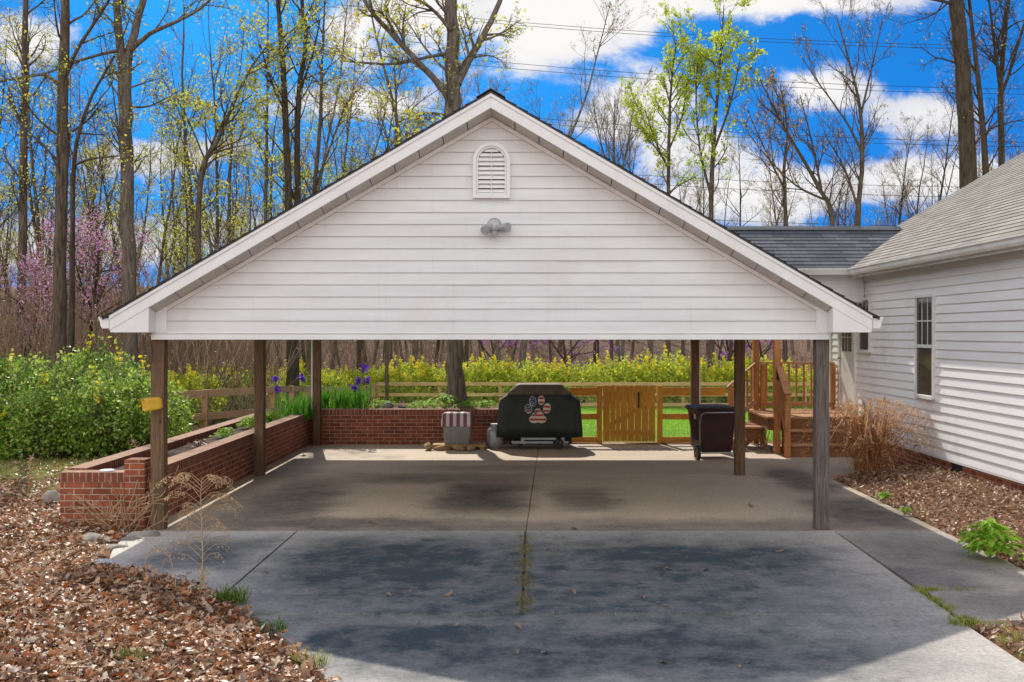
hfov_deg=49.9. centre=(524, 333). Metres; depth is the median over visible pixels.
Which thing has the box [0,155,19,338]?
woodland tree
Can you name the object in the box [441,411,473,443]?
storage bin
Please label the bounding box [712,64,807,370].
bare tree
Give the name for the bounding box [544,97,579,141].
woodland tree
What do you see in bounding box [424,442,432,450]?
stone
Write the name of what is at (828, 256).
breezeway roof
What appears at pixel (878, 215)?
woodland tree
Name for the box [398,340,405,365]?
woodland tree
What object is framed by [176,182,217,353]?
woodland tree
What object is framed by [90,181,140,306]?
woodland tree
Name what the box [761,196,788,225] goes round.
woodland tree
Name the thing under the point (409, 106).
woodland tree
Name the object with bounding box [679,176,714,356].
woodland tree
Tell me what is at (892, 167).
woodland tree
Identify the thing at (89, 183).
woodland tree
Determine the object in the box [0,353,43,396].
hedge shrub
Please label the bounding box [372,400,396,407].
leafy plant
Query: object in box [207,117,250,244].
woodland tree
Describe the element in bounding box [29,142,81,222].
woodland tree
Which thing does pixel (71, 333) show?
thin tree
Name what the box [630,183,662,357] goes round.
woodland tree
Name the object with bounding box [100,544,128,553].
stone
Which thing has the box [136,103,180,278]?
woodland tree
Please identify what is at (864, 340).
window
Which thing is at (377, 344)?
woodland tree
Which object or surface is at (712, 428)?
trash cart
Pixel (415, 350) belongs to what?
woodland tree
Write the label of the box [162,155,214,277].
woodland tree
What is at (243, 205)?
woodland tree
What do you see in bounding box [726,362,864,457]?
wooden deck
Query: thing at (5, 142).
woodland tree
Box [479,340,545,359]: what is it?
redbud tree
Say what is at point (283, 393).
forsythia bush
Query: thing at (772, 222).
power line
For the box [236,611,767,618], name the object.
joint grass
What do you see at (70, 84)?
woodland tree
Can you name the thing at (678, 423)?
lawn tufts
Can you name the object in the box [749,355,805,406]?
forsythia bush
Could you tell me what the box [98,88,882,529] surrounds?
carport
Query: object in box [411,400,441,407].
leafy plant
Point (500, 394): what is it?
rail fence
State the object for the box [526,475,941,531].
carport slab
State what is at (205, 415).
rail fence
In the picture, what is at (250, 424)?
leafy plant
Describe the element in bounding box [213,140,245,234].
woodland tree
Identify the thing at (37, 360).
hedge shrub
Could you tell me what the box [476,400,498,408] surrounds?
leafy plant
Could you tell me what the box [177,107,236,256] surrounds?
woodland tree
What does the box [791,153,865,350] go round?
woodland tree
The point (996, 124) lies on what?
woodland tree
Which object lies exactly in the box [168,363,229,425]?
forsythia bush
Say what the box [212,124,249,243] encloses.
woodland tree
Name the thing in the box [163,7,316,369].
leaning tree
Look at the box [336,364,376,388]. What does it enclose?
forsythia bush
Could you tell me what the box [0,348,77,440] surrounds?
hedge shrub
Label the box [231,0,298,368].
slim tree
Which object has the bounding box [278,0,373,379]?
slim tree
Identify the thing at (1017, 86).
woodland tree
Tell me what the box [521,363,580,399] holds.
forsythia bush
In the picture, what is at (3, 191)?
woodland tree
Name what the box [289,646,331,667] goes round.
grass clump
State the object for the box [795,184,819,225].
woodland tree
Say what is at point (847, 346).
door
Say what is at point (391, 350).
woodland tree
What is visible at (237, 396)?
forsythia bush
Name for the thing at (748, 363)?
forsythia bush
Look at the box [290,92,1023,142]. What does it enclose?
power line
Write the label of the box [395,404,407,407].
stone
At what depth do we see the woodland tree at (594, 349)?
62.67 m
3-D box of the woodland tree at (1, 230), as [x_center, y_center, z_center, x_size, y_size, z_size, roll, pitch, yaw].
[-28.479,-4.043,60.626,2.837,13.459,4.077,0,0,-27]
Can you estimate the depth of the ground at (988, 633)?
14.37 m
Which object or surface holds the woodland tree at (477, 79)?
on the ground at (988, 633)
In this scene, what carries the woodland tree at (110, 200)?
on the ground at (988, 633)
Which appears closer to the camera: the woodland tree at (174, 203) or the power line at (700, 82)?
the power line at (700, 82)
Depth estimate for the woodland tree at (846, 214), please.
48.22 m
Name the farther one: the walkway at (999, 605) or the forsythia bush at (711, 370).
the forsythia bush at (711, 370)
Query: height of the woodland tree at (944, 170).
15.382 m
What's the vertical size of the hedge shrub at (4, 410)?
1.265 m
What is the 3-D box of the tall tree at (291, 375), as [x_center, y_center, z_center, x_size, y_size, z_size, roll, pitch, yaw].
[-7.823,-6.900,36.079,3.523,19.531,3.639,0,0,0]
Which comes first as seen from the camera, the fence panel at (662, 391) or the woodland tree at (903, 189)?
the fence panel at (662, 391)
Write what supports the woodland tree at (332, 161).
on the ground at (988, 633)
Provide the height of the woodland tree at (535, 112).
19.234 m
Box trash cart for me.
[685,404,733,459]
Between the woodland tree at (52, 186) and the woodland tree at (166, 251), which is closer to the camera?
the woodland tree at (166, 251)
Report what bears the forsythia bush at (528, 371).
on the ground at (988, 633)
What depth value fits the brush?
30.41 m
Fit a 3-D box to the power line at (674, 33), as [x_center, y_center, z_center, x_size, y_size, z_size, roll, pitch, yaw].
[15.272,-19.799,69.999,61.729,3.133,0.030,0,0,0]
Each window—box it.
[857,297,871,352]
[914,294,935,399]
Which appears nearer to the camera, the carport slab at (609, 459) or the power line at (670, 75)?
the carport slab at (609, 459)
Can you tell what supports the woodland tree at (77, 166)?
on the ground at (988, 633)
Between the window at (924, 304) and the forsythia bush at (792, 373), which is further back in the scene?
the forsythia bush at (792, 373)
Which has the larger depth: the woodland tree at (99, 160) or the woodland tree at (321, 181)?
the woodland tree at (99, 160)
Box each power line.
[281,186,895,225]
[287,39,997,88]
[288,1,1023,49]
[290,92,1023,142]
[291,45,995,93]
[293,98,1023,146]
[293,151,937,196]
[303,146,945,186]
[305,0,989,45]
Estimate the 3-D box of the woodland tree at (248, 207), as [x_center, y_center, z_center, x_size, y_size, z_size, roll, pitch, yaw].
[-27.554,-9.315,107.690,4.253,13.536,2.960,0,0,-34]
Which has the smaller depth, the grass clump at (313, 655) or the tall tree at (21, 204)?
the grass clump at (313, 655)
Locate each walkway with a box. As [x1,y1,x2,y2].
[836,531,1023,589]
[927,590,1023,627]
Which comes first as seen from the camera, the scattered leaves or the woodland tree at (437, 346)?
the scattered leaves
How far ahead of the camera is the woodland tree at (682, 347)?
67.04 m
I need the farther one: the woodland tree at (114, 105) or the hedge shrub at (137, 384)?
the woodland tree at (114, 105)
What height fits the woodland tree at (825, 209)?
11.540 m
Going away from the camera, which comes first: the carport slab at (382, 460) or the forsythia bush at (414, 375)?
the carport slab at (382, 460)
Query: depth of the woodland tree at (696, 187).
75.26 m
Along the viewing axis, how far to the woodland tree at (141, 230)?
110.59 m
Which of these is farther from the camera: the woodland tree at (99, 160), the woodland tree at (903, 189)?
the woodland tree at (99, 160)
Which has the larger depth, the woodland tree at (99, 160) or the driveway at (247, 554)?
the woodland tree at (99, 160)
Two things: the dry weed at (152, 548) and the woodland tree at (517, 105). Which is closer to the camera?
the dry weed at (152, 548)
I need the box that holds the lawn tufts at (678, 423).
[581,408,772,442]
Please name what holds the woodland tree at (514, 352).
on the ground at (988, 633)
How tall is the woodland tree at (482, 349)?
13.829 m
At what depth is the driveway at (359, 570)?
9.48 m
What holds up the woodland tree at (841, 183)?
on the ground at (988, 633)
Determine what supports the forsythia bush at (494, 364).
on the ground at (988, 633)
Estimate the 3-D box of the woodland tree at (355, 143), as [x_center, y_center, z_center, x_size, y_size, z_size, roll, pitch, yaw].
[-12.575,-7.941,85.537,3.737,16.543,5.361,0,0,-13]
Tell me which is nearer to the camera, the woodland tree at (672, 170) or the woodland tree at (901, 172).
the woodland tree at (901, 172)
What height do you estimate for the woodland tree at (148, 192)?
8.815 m
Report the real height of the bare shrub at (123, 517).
0.677 m
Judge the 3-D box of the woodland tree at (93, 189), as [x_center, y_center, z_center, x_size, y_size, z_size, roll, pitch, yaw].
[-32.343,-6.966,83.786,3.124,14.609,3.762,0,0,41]
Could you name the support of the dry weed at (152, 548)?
on the ground at (988, 633)
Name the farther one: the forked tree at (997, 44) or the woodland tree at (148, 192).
the woodland tree at (148, 192)
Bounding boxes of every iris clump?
[270,373,317,419]
[321,363,372,408]
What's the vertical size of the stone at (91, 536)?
0.132 m
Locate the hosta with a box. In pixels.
[956,518,1023,557]
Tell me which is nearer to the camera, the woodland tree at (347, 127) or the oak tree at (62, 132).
the oak tree at (62, 132)
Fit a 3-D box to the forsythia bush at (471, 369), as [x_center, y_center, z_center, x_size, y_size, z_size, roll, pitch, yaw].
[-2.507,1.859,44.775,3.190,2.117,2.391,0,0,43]
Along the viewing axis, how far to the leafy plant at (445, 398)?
21.09 m
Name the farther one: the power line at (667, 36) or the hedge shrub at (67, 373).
the power line at (667, 36)
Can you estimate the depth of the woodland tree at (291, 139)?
72.26 m
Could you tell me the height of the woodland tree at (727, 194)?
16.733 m
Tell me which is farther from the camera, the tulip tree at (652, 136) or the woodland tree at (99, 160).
the woodland tree at (99, 160)
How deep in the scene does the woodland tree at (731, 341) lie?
46.89 m
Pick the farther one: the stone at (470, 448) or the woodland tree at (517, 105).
the woodland tree at (517, 105)
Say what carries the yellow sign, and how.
attached to the carport at (490, 214)
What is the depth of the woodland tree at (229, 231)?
36.75 m
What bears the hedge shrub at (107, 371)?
on the ground at (988, 633)
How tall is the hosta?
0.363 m
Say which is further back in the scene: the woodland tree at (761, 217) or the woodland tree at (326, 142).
the woodland tree at (761, 217)
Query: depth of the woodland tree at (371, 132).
115.57 m
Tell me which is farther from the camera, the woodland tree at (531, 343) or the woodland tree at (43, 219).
the woodland tree at (43, 219)
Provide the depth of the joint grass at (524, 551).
9.38 m
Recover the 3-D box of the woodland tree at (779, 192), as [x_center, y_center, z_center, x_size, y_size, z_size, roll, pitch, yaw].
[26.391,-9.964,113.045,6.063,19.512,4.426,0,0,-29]
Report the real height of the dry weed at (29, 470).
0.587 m
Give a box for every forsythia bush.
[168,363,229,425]
[190,360,252,420]
[220,363,288,418]
[248,364,284,405]
[277,367,323,403]
[278,357,307,382]
[303,362,354,386]
[321,368,353,401]
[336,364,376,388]
[348,359,418,402]
[380,355,442,402]
[410,361,480,402]
[437,353,496,402]
[471,352,518,402]
[487,353,564,402]
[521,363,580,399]
[552,356,603,402]
[578,350,643,402]
[608,355,673,402]
[629,345,707,402]
[671,358,733,402]
[702,352,749,402]
[715,354,794,402]
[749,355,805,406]
[791,364,809,401]
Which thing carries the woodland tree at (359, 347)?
on the ground at (988, 633)
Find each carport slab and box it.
[144,475,533,532]
[252,445,538,476]
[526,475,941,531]
[535,443,887,478]
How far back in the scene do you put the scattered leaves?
15.93 m
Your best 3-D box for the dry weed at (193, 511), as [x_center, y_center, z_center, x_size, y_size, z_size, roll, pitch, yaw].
[-2.609,1.601,8.816,0.686,0.978,0.325,0,0,0]
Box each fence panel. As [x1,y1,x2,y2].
[569,385,601,443]
[657,385,724,442]
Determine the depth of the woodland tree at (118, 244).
68.17 m
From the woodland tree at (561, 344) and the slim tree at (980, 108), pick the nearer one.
the slim tree at (980, 108)
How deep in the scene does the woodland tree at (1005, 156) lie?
58.01 m
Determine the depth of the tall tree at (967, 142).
29.83 m
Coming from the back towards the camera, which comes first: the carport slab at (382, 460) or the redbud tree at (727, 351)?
the redbud tree at (727, 351)
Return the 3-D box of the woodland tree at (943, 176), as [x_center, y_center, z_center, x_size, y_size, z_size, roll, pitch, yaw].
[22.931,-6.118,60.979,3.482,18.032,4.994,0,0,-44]
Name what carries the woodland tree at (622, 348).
on the ground at (988, 633)
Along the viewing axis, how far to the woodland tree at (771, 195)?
111.72 m
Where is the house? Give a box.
[829,152,1023,493]
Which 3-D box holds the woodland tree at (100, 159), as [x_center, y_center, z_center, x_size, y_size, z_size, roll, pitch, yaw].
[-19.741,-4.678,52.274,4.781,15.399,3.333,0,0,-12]
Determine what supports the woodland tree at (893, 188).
on the ground at (988, 633)
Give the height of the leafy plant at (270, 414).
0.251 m
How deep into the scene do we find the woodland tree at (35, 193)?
49.55 m
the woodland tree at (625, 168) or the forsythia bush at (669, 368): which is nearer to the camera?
the forsythia bush at (669, 368)
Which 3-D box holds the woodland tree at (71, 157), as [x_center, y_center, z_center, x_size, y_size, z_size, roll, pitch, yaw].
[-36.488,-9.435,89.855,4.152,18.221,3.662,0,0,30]
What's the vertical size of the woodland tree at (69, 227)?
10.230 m
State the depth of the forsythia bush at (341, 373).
43.81 m
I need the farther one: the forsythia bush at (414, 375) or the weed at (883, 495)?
the forsythia bush at (414, 375)
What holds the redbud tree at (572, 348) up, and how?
on the ground at (988, 633)
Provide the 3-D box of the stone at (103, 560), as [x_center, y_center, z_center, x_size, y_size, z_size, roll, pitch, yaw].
[-3.757,2.057,9.803,0.208,0.098,0.160,0,0,-17]
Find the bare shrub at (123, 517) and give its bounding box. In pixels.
[67,466,178,531]
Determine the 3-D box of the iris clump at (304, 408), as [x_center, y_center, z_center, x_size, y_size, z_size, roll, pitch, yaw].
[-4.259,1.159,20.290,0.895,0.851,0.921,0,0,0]
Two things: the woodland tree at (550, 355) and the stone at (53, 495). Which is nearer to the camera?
the stone at (53, 495)
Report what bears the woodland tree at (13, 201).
on the ground at (988, 633)
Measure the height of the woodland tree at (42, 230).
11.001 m
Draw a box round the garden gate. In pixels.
[603,385,654,440]
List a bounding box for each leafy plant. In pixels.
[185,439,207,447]
[209,427,237,437]
[237,415,253,428]
[266,410,281,422]
[367,398,382,408]
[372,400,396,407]
[405,403,421,408]
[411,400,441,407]
[424,393,465,408]
[460,400,487,408]
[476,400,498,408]
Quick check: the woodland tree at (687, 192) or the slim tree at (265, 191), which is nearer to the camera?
the slim tree at (265, 191)
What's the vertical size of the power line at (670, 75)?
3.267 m
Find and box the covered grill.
[496,383,582,448]
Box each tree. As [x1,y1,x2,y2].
[0,0,41,253]
[0,0,60,360]
[0,0,85,340]
[0,0,150,367]
[0,0,235,369]
[0,12,76,353]
[0,39,53,260]
[0,86,46,229]
[0,99,16,235]
[0,144,42,246]
[0,146,35,345]
[0,150,43,292]
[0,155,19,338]
[0,166,53,344]
[0,249,85,362]
[4,190,18,260]
[9,115,83,277]
[10,59,85,260]
[16,197,53,286]
[17,42,108,268]
[23,205,155,351]
[28,185,85,332]
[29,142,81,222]
[29,173,53,297]
[30,57,99,267]
[50,107,119,312]
[51,18,118,304]
[52,144,150,310]
[52,197,87,275]
[66,92,132,327]
[67,0,153,357]
[68,5,193,263]
[68,70,156,287]
[68,104,90,288]
[70,144,118,295]
[72,109,115,306]
[75,98,134,278]
[76,109,109,264]
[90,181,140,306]
[99,174,165,336]
[103,192,144,292]
[105,134,140,294]
[108,112,179,346]
[134,0,246,348]
[134,40,218,348]
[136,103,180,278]
[137,27,227,252]
[137,200,153,287]
[139,70,227,364]
[141,107,190,276]
[148,150,202,280]
[155,224,184,276]
[158,150,190,263]
[160,111,204,268]
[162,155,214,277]
[162,190,185,268]
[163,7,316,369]
[163,124,210,257]
[166,0,257,347]
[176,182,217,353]
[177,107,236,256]
[194,0,288,345]
[201,207,248,350]
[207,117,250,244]
[207,123,257,250]
[210,94,282,367]
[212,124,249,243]
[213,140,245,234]
[222,120,258,235]
[223,0,341,404]
[224,186,252,238]
[226,138,276,234]
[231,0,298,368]
[231,171,263,237]
[231,197,256,236]
[238,39,318,363]
[242,141,278,233]
[243,0,361,402]
[244,175,268,228]
[257,93,321,352]
[259,108,318,375]
[259,144,312,341]
[261,65,311,213]
[275,60,331,204]
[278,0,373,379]
[280,0,362,197]
[292,160,342,379]
[299,163,336,364]
[304,0,532,405]
[304,91,367,368]
[306,150,339,189]
[307,12,389,370]
[313,149,340,342]
[320,150,342,181]
[326,39,427,370]
[329,25,423,371]
[332,113,370,176]
[332,141,363,181]
[337,36,423,399]
[340,132,365,168]
[342,126,378,168]
[346,0,472,368]
[347,132,370,170]
[350,112,396,350]
[364,119,375,148]
[368,145,392,366]
[369,61,419,149]
[371,340,378,369]
[374,64,430,129]
[375,68,434,148]
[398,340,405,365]
[420,340,422,361]
[421,58,444,124]
[430,94,444,367]
[432,116,486,362]
[440,57,505,98]
[460,52,501,366]
[464,81,512,366]
[476,52,517,359]
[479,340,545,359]
[510,340,517,365]
[517,79,550,351]
[518,0,656,371]
[529,340,626,366]
[530,340,534,359]
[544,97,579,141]
[548,340,551,363]
[557,83,640,366]
[558,102,592,351]
[570,340,572,371]
[571,59,656,366]
[584,103,617,159]
[593,142,642,364]
[596,340,599,363]
[610,75,655,361]
[610,119,659,359]
[618,0,716,376]
[618,132,640,341]
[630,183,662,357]
[651,146,709,349]
[652,166,666,187]
[655,149,696,189]
[659,156,707,368]
[670,0,768,368]
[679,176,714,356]
[680,174,694,201]
[681,135,722,208]
[682,128,726,220]
[705,139,752,349]
[706,340,762,361]
[708,117,768,365]
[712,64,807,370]
[717,340,722,366]
[724,340,791,370]
[739,39,870,225]
[748,148,815,225]
[755,102,796,354]
[758,167,783,225]
[760,196,778,225]
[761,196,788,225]
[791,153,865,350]
[792,0,905,225]
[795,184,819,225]
[811,199,846,225]
[813,120,884,225]
[818,134,872,225]
[836,209,863,225]
[839,161,863,225]
[840,153,881,224]
[855,110,937,225]
[858,156,908,225]
[862,177,912,224]
[864,204,888,224]
[878,131,932,225]
[882,143,923,214]
[883,177,914,223]
[887,170,922,221]
[888,106,994,214]
[890,0,1018,189]
[890,108,954,222]
[898,62,988,221]
[911,136,955,214]
[932,31,998,192]
[937,0,1023,175]
[956,124,991,178]
[966,0,1023,177]
[974,97,1023,172]
[977,123,1019,173]
[988,146,1011,167]
[1008,84,1023,158]
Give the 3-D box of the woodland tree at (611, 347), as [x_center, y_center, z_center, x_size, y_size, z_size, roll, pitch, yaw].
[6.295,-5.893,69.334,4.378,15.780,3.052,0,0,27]
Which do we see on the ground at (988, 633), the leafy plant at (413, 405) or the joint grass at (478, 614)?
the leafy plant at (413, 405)
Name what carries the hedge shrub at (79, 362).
on the ground at (988, 633)
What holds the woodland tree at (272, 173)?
on the ground at (988, 633)
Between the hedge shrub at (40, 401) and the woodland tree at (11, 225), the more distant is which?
the woodland tree at (11, 225)
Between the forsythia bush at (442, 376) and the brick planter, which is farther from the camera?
the forsythia bush at (442, 376)
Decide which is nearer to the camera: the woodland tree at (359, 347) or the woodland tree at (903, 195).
the woodland tree at (359, 347)
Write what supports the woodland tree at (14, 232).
on the ground at (988, 633)
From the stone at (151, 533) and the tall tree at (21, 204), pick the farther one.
the tall tree at (21, 204)
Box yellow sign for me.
[141,397,162,410]
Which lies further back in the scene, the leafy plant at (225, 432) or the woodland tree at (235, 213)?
the woodland tree at (235, 213)
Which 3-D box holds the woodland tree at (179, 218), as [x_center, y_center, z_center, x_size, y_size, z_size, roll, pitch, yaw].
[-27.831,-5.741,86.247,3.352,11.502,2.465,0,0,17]
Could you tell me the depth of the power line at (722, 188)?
69.99 m
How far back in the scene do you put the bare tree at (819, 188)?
45.92 m
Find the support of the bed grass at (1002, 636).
on the ground at (988, 633)
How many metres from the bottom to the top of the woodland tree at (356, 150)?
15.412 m
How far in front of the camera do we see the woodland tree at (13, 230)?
104.94 m
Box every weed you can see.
[26,454,33,495]
[144,545,176,587]
[156,472,241,593]
[193,567,213,594]
[875,491,894,499]
[898,507,912,514]
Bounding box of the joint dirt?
[214,533,951,614]
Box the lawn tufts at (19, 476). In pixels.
[0,454,101,499]
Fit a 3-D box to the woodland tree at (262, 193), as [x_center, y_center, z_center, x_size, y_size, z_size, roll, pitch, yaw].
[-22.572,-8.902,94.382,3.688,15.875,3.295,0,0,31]
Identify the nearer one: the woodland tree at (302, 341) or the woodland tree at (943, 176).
the woodland tree at (302, 341)
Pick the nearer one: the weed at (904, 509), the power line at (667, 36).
the weed at (904, 509)
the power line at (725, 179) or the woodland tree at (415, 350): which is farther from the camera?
the power line at (725, 179)
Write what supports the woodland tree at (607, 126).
on the ground at (988, 633)
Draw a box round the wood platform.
[432,442,485,449]
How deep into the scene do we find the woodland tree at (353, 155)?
108.93 m
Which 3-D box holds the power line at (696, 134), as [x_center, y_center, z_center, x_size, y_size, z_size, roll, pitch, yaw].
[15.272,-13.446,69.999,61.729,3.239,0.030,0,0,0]
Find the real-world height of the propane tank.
0.440 m
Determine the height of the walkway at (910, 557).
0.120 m
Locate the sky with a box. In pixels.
[0,0,1023,286]
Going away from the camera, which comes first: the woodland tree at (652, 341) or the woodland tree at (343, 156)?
the woodland tree at (652, 341)
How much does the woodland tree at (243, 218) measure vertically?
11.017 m
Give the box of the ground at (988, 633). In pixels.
[0,287,1023,681]
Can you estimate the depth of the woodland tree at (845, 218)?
56.00 m
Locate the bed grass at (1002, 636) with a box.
[966,617,1023,661]
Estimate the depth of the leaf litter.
7.54 m
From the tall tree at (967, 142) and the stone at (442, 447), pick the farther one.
the tall tree at (967, 142)
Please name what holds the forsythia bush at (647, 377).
on the ground at (988, 633)
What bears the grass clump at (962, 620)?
on the driveway at (689, 648)
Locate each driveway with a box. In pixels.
[110,531,295,594]
[214,531,524,615]
[246,615,1023,681]
[524,531,950,614]
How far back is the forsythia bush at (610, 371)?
43.50 m
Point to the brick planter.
(231, 457)
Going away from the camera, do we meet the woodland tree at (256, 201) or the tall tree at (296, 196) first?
the tall tree at (296, 196)
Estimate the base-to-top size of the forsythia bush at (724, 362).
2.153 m
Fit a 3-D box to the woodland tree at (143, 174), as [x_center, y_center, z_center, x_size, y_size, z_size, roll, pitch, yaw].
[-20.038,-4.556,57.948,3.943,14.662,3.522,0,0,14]
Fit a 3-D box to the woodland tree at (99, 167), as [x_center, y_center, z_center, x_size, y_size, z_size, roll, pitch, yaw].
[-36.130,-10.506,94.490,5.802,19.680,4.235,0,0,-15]
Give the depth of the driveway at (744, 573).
9.41 m
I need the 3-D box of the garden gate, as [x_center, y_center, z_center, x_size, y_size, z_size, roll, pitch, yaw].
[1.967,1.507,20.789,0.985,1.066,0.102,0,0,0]
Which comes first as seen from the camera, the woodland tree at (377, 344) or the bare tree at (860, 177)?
the bare tree at (860, 177)
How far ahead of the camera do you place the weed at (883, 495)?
13.51 m
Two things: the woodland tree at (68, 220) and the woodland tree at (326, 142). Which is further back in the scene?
the woodland tree at (68, 220)
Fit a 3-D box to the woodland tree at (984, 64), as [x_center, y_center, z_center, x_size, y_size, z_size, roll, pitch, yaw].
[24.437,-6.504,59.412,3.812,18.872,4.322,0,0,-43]
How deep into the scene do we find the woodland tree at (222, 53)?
43.66 m
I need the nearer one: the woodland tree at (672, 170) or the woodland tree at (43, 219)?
the woodland tree at (43, 219)
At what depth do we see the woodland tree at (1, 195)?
35.94 m
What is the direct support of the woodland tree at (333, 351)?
on the ground at (988, 633)
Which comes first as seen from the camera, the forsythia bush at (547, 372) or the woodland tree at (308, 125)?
the forsythia bush at (547, 372)
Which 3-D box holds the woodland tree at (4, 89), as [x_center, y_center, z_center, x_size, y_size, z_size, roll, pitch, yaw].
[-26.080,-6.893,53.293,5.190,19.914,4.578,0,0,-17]
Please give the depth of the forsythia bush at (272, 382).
36.91 m
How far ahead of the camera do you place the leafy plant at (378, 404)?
20.98 m
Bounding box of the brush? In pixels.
[0,188,812,423]
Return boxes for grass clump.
[112,644,150,661]
[208,581,251,605]
[256,615,290,632]
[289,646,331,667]
[947,613,979,626]
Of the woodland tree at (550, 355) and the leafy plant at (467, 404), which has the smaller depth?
the leafy plant at (467, 404)
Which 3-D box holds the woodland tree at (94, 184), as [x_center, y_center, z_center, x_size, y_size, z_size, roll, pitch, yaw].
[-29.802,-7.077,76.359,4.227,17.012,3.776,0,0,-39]
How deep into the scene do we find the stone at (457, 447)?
19.49 m
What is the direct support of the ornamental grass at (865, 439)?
on the leaf mulch
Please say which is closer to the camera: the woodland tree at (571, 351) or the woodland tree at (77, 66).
the woodland tree at (571, 351)
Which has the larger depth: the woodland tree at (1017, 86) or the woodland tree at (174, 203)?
the woodland tree at (174, 203)
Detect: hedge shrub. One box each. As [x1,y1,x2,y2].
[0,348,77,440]
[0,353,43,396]
[0,370,104,460]
[0,373,34,459]
[0,387,55,457]
[10,346,77,381]
[12,359,111,437]
[26,374,150,459]
[40,331,149,382]
[61,347,168,443]
[74,355,196,455]
[121,360,199,422]
[139,380,201,440]
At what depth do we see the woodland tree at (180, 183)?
104.40 m
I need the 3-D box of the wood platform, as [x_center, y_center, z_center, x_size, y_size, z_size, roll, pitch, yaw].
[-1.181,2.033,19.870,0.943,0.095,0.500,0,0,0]
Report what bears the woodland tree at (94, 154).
on the ground at (988, 633)
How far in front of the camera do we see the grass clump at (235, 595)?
8.44 m
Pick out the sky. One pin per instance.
(776, 20)
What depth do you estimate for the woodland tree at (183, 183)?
87.35 m
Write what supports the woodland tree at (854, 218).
on the ground at (988, 633)
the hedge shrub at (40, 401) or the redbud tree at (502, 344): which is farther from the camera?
the redbud tree at (502, 344)
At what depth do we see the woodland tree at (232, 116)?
47.17 m
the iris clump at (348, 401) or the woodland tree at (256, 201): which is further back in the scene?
the woodland tree at (256, 201)
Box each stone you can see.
[41,490,59,504]
[73,532,112,543]
[94,558,115,564]
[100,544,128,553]
[117,535,141,542]
[139,529,159,536]
[381,402,394,408]
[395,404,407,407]
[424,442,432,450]
[434,445,450,450]
[452,445,465,450]
[467,446,475,450]
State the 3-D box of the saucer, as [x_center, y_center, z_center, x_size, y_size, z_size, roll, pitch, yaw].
[-4.550,1.492,11.980,0.158,0.017,0.160,0,0,0]
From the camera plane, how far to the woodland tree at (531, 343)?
69.77 m
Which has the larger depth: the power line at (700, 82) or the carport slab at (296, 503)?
the power line at (700, 82)
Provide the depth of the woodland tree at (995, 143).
97.90 m
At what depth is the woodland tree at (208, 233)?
63.33 m
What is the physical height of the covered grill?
1.166 m
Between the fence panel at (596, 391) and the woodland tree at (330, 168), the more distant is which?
the woodland tree at (330, 168)
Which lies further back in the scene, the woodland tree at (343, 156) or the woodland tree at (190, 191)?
the woodland tree at (343, 156)
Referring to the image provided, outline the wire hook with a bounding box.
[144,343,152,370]
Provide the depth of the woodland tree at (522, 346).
49.45 m
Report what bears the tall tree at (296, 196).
on the ground at (988, 633)
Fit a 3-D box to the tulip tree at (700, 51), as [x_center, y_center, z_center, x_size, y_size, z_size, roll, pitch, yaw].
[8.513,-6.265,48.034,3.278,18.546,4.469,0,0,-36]
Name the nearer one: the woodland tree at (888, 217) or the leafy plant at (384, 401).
the leafy plant at (384, 401)
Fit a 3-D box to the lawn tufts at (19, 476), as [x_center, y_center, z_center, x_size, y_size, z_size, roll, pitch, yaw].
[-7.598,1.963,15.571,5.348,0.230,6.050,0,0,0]
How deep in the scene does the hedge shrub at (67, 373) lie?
20.22 m
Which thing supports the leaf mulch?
on the ground at (988, 633)
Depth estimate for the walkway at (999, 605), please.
8.47 m
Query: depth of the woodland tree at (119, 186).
106.57 m
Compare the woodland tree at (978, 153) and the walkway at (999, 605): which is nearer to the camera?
the walkway at (999, 605)
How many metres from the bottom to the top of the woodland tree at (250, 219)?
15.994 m
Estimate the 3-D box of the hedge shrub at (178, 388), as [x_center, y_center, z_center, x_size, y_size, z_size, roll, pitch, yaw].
[-8.138,1.349,22.987,2.547,1.631,2.668,0,0,26]
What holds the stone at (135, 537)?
on the ground at (988, 633)
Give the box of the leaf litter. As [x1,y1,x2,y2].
[0,474,342,681]
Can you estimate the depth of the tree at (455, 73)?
22.26 m
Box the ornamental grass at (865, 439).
[785,396,943,477]
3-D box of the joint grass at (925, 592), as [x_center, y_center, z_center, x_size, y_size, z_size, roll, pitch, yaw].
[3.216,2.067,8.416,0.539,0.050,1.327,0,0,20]
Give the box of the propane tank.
[487,423,502,448]
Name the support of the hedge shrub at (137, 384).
on the ground at (988, 633)
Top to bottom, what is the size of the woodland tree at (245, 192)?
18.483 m
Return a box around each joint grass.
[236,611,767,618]
[509,534,540,614]
[909,584,983,630]
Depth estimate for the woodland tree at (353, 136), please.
101.97 m
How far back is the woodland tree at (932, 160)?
61.38 m
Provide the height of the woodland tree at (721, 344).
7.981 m
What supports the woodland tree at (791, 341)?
on the ground at (988, 633)
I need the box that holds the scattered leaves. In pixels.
[0,455,103,491]
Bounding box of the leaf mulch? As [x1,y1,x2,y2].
[831,463,1023,658]
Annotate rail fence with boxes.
[25,383,374,456]
[377,382,809,407]
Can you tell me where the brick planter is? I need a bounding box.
[59,409,567,528]
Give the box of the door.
[838,303,856,410]
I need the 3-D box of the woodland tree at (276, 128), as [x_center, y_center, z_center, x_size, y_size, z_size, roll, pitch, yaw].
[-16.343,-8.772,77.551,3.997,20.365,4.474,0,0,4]
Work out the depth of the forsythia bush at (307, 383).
39.76 m
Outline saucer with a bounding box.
[99,469,114,471]
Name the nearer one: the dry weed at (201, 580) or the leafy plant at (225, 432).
the dry weed at (201, 580)
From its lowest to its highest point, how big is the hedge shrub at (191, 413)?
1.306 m
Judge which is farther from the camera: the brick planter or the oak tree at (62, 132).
the oak tree at (62, 132)

